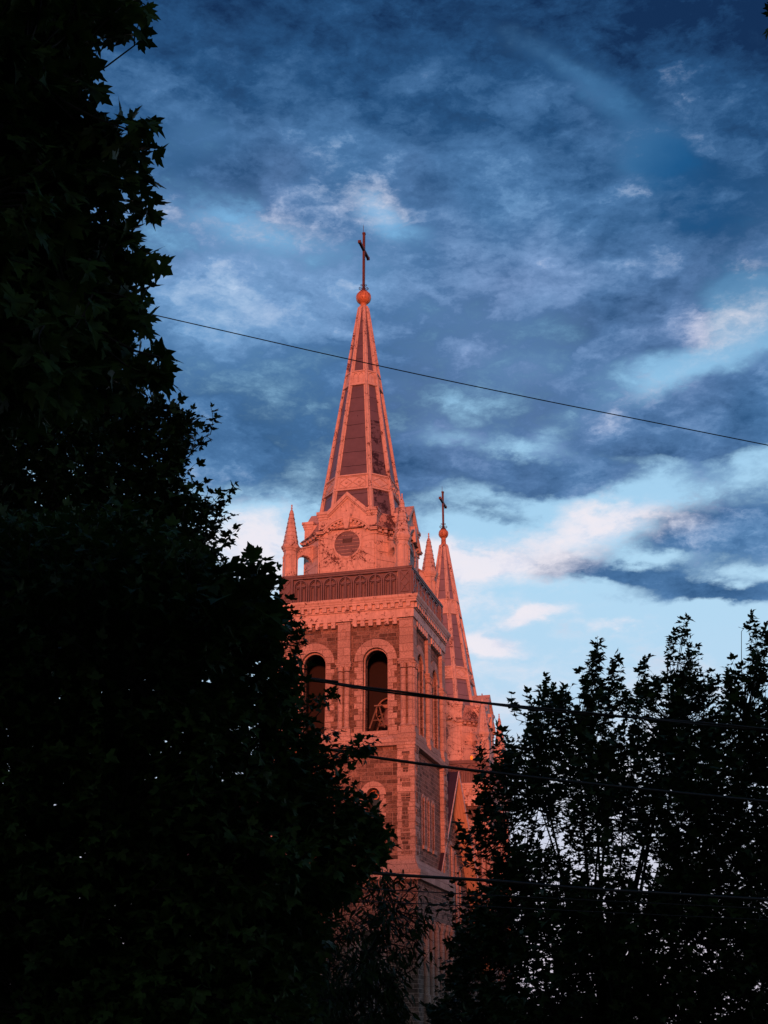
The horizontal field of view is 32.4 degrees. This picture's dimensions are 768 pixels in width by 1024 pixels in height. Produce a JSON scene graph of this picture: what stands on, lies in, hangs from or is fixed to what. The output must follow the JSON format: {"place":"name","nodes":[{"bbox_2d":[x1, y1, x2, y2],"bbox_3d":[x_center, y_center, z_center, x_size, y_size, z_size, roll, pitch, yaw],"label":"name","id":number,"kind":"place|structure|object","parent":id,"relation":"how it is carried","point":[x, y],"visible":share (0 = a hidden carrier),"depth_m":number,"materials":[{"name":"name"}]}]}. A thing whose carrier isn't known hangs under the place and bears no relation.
{"place":"outdoors","nodes":[
{"label":"outdoors","id":0,"kind":"place"},
{"bbox_2d":[188,771,496,1020],"bbox_3d":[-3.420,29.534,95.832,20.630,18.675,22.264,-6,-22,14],"label":"church nave","id":1,"kind":"structure","parent":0,"point":[456,807],"depth_m":92.66,"materials":[{"name":"stone"}]},
{"bbox_2d":[12,0,767,1019],"label":"sky","id":2,"kind":"structure","parent":0,"point":[558,201],"materials":[{"name":"blue"}]},
{"bbox_2d":[58,647,767,730],"bbox_3d":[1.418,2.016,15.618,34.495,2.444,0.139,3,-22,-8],"label":"overhead cable","id":3,"kind":"object","parent":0,"point":[422,695],"visible":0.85,"depth_m":15.60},
{"bbox_2d":[72,885,767,920],"bbox_3d":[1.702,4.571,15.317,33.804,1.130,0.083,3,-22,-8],"label":"overhead wire","id":4,"kind":"object","parent":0,"point":[559,910],"visible":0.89,"depth_m":15.38,"materials":[{"name":"black metal"}]},
{"bbox_2d":[152,314,767,445],"bbox_3d":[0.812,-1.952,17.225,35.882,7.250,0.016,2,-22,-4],"label":"overhead wire","id":5,"kind":"object","parent":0,"point":[460,383],"visible":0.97,"depth_m":17.12,"materials":[{"name":"black metal"}]},
{"bbox_2d":[436,491,514,989],"bbox_3d":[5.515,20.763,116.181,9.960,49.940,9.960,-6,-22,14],"label":"church tower","id":6,"kind":"structure","parent":0,"point":[470,726],"depth_m":115.42,"materials":[{"name":"stone"}]},
{"bbox_2d":[468,819,478,877],"bbox_3d":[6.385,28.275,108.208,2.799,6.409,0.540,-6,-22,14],"label":"belfry window","id":7,"kind":"structure","parent":6,"relation":"in","point":[469,821],"depth_m":108.33,"materials":[{"name":"stone"}]},
{"bbox_2d":[252,737,767,802],"bbox_3d":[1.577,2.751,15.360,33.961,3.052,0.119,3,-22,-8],"label":"overhead cable","id":8,"kind":"object","parent":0,"point":[562,780],"visible":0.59,"depth_m":15.33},
{"bbox_2d":[361,888,767,908],"bbox_3d":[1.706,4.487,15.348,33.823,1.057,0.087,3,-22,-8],"label":"overhead wire","id":9,"kind":"object","parent":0,"point":[562,898],"visible":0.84,"depth_m":15.43,"materials":[{"name":"black metal"}]},
{"bbox_2d":[372,871,767,900],"bbox_3d":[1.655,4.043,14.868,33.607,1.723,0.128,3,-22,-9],"label":"overhead cable","id":10,"kind":"object","parent":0,"point":[566,886],"visible":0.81,"depth_m":14.90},
{"label":"ground","id":11,"kind":"structure","parent":0,"visible":0},
{"bbox_2d":[0,0,182,446],"bbox_3d":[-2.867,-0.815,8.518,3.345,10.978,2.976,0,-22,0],"label":"maple tree","id":12,"kind":"object","parent":11,"relation":"on","point":[74,314],"visible":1,"depth_m":8.33,"materials":[{"name":"green plant"}]},
{"bbox_2d":[0,382,266,768],"bbox_3d":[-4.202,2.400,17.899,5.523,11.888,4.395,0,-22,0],"label":"maple tree","id":13,"kind":"object","parent":11,"relation":"on","point":[118,466],"visible":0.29,"depth_m":18.12,"materials":[{"name":"green plant"}]},
{"bbox_2d":[0,495,402,1023],"bbox_3d":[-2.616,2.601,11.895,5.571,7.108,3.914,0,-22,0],"label":"maple tree","id":14,"kind":"object","parent":11,"relation":"on","point":[212,930],"visible":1,"depth_m":10.74,"materials":[{"name":"green plant"}]},
{"bbox_2d":[271,225,455,1023],"bbox_3d":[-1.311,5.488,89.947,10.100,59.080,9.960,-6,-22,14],"label":"church tower","id":15,"kind":"structure","parent":11,"relation":"on","point":[367,604],"depth_m":85.28,"materials":[{"name":"stone"}]},
{"bbox_2d":[292,643,334,737],"bbox_3d":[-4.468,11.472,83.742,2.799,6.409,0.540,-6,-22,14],"label":"belfry window","id":16,"kind":"structure","parent":15,"relation":"in","point":[329,659],"depth_m":84.09,"materials":[{"name":"stone"}]},
{"bbox_2d":[354,924,385,1014],"bbox_3d":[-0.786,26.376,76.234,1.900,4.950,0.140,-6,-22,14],"label":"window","id":17,"kind":"structure","parent":15,"relation":"in","point":[360,949],"depth_m":76.30,"materials":[{"name":"stone"}]},
{"bbox_2d":[360,781,385,828],"bbox_3d":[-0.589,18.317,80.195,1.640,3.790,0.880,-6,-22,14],"label":"window","id":18,"kind":"structure","parent":15,"relation":"in","point":[380,790],"depth_m":80.49,"materials":[{"name":"stone"}]},
{"bbox_2d":[354,639,396,737],"bbox_3d":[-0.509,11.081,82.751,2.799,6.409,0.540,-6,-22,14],"label":"belfry window","id":19,"kind":"structure","parent":15,"relation":"in","point":[388,649],"depth_m":82.78,"materials":[{"name":"stone"}]},
{"bbox_2d":[369,698,387,730],"bbox_3d":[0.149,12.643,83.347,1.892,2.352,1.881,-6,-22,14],"label":"bell","id":20,"kind":"object","parent":15,"relation":"in","point":[382,709],"visible":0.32,"depth_m":82.83,"materials":[{"name":"brown metal"}]},
{"bbox_2d":[417,645,425,744],"bbox_3d":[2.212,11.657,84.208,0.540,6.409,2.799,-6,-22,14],"label":"belfry window","id":21,"kind":"structure","parent":15,"relation":"in","point":[419,650],"depth_m":84.91,"materials":[{"name":"stone"}]},
{"bbox_2d":[421,794,426,849],"bbox_3d":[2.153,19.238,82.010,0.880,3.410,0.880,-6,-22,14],"label":"window","id":22,"kind":"structure","parent":15,"relation":"in","point":[424,847],"depth_m":82.00,"materials":[{"name":"glass"}]},
{"bbox_2d":[426,797,431,852],"bbox_3d":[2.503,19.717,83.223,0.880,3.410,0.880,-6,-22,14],"label":"window","id":23,"kind":"structure","parent":15,"relation":"in","point":[429,850],"depth_m":83.11,"materials":[{"name":"glass"}]},
{"bbox_2d":[431,801,436,855],"bbox_3d":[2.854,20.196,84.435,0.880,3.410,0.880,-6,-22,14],"label":"window","id":24,"kind":"structure","parent":15,"relation":"in","point":[434,852],"depth_m":84.42,"materials":[{"name":"glass"}]},
{"bbox_2d":[431,661,440,757],"bbox_3d":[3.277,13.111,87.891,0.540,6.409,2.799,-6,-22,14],"label":"belfry window","id":25,"kind":"structure","parent":15,"relation":"in","point":[433,665],"depth_m":88.55,"materials":[{"name":"stone"}]},
{"bbox_2d":[295,862,441,1023],"bbox_3d":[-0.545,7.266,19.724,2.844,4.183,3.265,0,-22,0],"label":"ash tree","id":26,"kind":"object","parent":11,"relation":"on","point":[338,1008],"visible":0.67,"depth_m":19.77,"materials":[{"name":"green plant"}]},
{"bbox_2d":[419,609,767,1023],"bbox_3d":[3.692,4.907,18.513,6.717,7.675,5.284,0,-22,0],"label":"maple tree","id":27,"kind":"object","parent":11,"relation":"on","point":[632,986],"visible":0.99,"depth_m":17.45,"materials":[{"name":"green plant"}]},
{"bbox_2d":[762,1,767,38],"bbox_3d":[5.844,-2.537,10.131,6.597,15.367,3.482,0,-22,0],"label":"maple tree","id":28,"kind":"object","parent":11,"relation":"on","point":[766,14],"visible":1,"depth_m":8.93,"materials":[{"name":"green plant"}]}
]}

